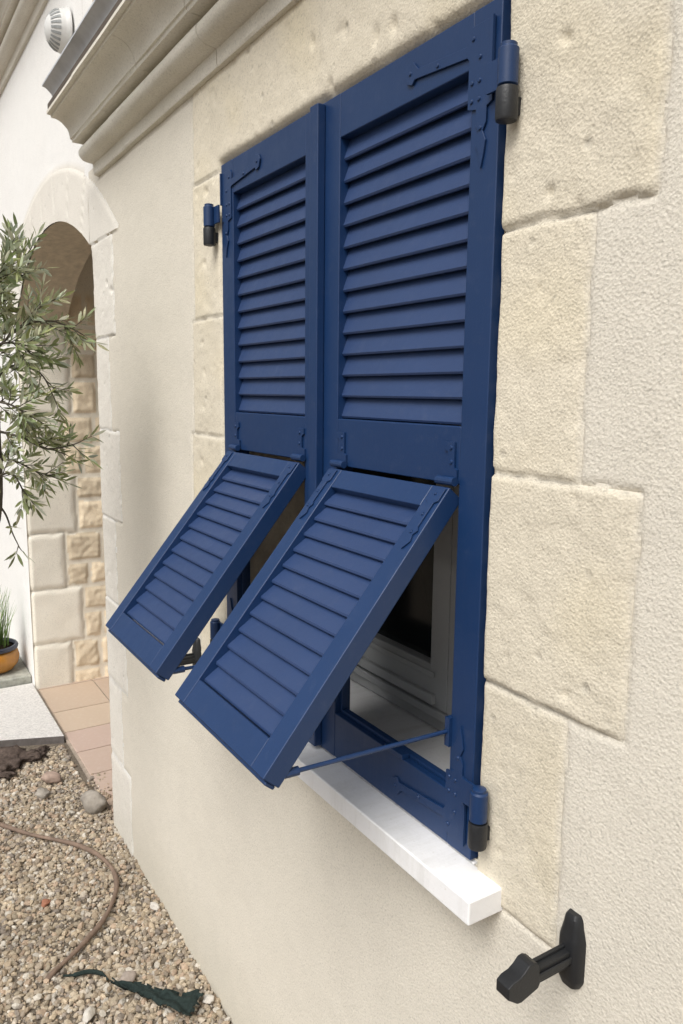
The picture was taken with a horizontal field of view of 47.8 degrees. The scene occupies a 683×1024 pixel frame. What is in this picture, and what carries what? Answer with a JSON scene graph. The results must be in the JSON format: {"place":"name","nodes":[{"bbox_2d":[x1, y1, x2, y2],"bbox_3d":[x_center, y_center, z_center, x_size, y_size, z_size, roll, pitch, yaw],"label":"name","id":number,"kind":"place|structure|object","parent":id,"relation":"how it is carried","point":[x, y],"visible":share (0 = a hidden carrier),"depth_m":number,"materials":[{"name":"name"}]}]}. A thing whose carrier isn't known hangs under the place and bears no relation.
{"place":"outdoors","nodes":[
{"label":"outdoors","id":0,"kind":"place"},
{"bbox_2d":[0,587,15,645],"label":"ornamental grass","id":1,"kind":"object","parent":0,"point":[4,633],"depth_m":4.22,"materials":[{"name":"green plant"}]},
{"bbox_2d":[0,683,64,746],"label":"concrete slab","id":2,"kind":"structure","parent":0,"point":[26,718],"depth_m":3.70,"materials":[{"name":"grey concrete"}]},
{"bbox_2d":[37,676,113,819],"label":"tiled path","id":3,"kind":"structure","parent":0,"point":[80,710],"depth_m":3.76,"materials":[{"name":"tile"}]},
{"bbox_2d":[87,772,113,816],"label":"gravel","id":4,"kind":"structure","parent":3,"relation":"on","point":[107,796],"depth_m":3.10,"materials":[{"name":"beige gravel"}]},
{"bbox_2d":[0,739,231,1023],"bbox_3d":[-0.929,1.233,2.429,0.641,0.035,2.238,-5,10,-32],"label":"gravel","id":5,"kind":"structure","parent":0,"point":[183,978],"depth_m":2.35,"materials":[{"name":"beige gravel"}]},
{"bbox_2d":[0,764,17,778],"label":"earth clod","id":6,"kind":"object","parent":5,"relation":"on","point":[5,773],"visible":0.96,"depth_m":3.21,"materials":[{"name":"brown soil"}]},
{"bbox_2d":[0,656,31,688],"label":"kerb stone","id":7,"kind":"object","parent":5,"relation":"on","point":[18,674],"visible":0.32,"depth_m":4.17,"materials":[{"name":"grey stone"}]},
{"bbox_2d":[0,637,19,673],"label":"plant pot","id":8,"kind":"object","parent":7,"relation":"on","point":[9,656],"visible":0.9,"depth_m":4.18,"materials":[{"name":"ceramic"}]},
{"bbox_2d":[0,744,42,770],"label":"earth clod","id":9,"kind":"object","parent":5,"relation":"on","point":[14,756],"visible":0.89,"depth_m":3.33,"materials":[{"name":"brown soil"}]},
{"bbox_2d":[24,745,49,762],"bbox_3d":[-1.350,1.074,3.401,0.137,0.066,0.126,-5,10,-32],"label":"earth clod","id":10,"kind":"object","parent":5,"relation":"on","point":[42,750],"visible":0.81,"depth_m":3.39,"materials":[{"name":"brown soil"}]},
{"bbox_2d":[35,787,49,798],"bbox_3d":[-1.190,1.118,3.065,0.062,0.036,0.053,3,9,17],"label":"grey stone","id":11,"kind":"object","parent":5,"relation":"on","point":[42,793],"visible":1,"depth_m":3.05,"materials":[{"name":"grey stone"}]},
{"bbox_2d":[41,899,50,907],"bbox_3d":[-0.925,1.225,2.415,0.028,0.018,0.033,-2,9,-14],"label":"brick fragment","id":12,"kind":"object","parent":5,"relation":"on","point":[45,902],"visible":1,"depth_m":2.41,"materials":[{"name":"orange brick"}]},
{"bbox_2d":[41,771,60,783],"bbox_3d":[-1.196,1.094,3.180,0.086,0.048,0.049,0,9,-4],"label":"pink stone","id":13,"kind":"object","parent":5,"relation":"on","point":[49,777],"visible":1,"depth_m":3.16,"materials":[{"name":"pink stone"}]},
{"bbox_2d":[0,212,108,567],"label":"olive tree","id":14,"kind":"object","parent":5,"relation":"on","point":[11,276],"visible":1,"depth_m":1.85,"materials":[{"name":"green plant"}]},
{"bbox_2d":[0,822,118,981],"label":"garden hose","id":15,"kind":"object","parent":5,"relation":"on","point":[80,946],"visible":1,"depth_m":2.51,"materials":[{"name":"rubber"}]},
{"bbox_2d":[63,969,108,980],"bbox_3d":[-0.698,1.268,2.116,0.130,0.017,0.026,1,9,5],"label":"netting strip","id":16,"kind":"object","parent":5,"relation":"on","point":[88,971],"visible":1,"depth_m":2.11,"materials":[{"name":"green fabric"}]},
{"bbox_2d":[82,1006,95,1023],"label":"white stone","id":17,"kind":"object","parent":5,"relation":"on","point":[88,1013],"visible":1,"depth_m":1.97,"materials":[{"name":"white stone"}]},
{"bbox_2d":[80,790,108,814],"bbox_3d":[-0.949,1.115,2.961,0.085,0.100,0.108,-5,10,-32],"label":"rounded stone","id":18,"kind":"object","parent":5,"relation":"on","point":[94,802],"visible":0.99,"depth_m":2.93,"materials":[{"name":"grey stone"}]},
{"bbox_2d":[119,970,135,981],"bbox_3d":[-0.586,1.274,2.105,0.040,0.030,0.059,6,11,33],"label":"pale stone","id":19,"kind":"object","parent":5,"relation":"on","point":[128,976],"visible":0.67,"depth_m":2.10,"materials":[{"name":"beige stone"}]},
{"bbox_2d":[150,902,159,910],"bbox_3d":[-0.582,1.227,2.403,0.041,0.024,0.025,5,10,24],"label":"white stone","id":20,"kind":"object","parent":5,"relation":"on","point":[154,906],"visible":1,"depth_m":2.40,"materials":[{"name":"white stone"}]},
{"bbox_2d":[110,977,203,1015],"bbox_3d":[-0.488,1.268,2.047,0.267,0.024,0.084,5,10,26],"label":"netting scrap","id":21,"kind":"object","parent":5,"relation":"on","point":[185,1003],"visible":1,"depth_m":2.02,"materials":[{"name":"green fabric"}]},
{"bbox_2d":[202,994,213,1003],"bbox_3d":[-0.351,1.288,2.037,0.032,0.024,0.025,2,9,7],"label":"white stone","id":22,"kind":"object","parent":5,"relation":"on","point":[208,999],"visible":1,"depth_m":2.03,"materials":[{"name":"white stone"}]},
{"bbox_2d":[0,0,682,1023],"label":"house","id":23,"kind":"structure","parent":0,"point":[340,892],"depth_m":1.29,"materials":[{"name":"stone"}]},
{"bbox_2d":[44,7,71,53],"bbox_3d":[-0.959,-1.619,2.589,0.073,0.147,0.147,-5,10,-32],"label":"domed vent","id":24,"kind":"object","parent":23,"relation":"attached to","point":[58,28],"visible":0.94,"depth_m":2.55,"materials":[{"name":"white paint"}]},
{"bbox_2d":[179,638,201,665],"bbox_3d":[-0.418,0.376,1.962,0.123,0.099,0.036,-5,10,-32],"label":"shutter holdback","id":25,"kind":"object","parent":23,"relation":"attached to","point":[194,656],"visible":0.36,"depth_m":1.98,"materials":[{"name":"black plastic"}]},
{"bbox_2d":[105,103,324,745],"bbox_3d":[-0.270,-0.143,1.511,0.331,1.148,0.480,-5,10,-32],"label":"shutter","id":26,"kind":"object","parent":23,"relation":"on","point":[196,571],"visible":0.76,"depth_m":1.51,"materials":[{"name":"blue paint"}]},
{"bbox_2d":[175,0,521,859],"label":"shutter","id":27,"kind":"object","parent":23,"relation":"on","point":[415,142],"visible":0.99,"depth_m":1.12,"materials":[{"name":"blue paint"}]},
{"bbox_2d":[350,418,458,730],"bbox_3d":[0.180,-0.140,1.520,0.080,1.147,0.865,-5,10,-32],"label":"window frame","id":28,"kind":"structure","parent":23,"relation":"in","point":[408,663],"depth_m":1.57,"materials":[{"name":"paint"}]},
{"bbox_2d":[496,908,585,1003],"bbox_3d":[0.238,0.544,0.922,0.123,0.099,0.036,-5,10,-32],"label":"shutter holdback","id":29,"kind":"object","parent":23,"relation":"attached to","point":[522,977],"visible":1,"depth_m":0.93,"materials":[{"name":"black plastic"}]}
]}

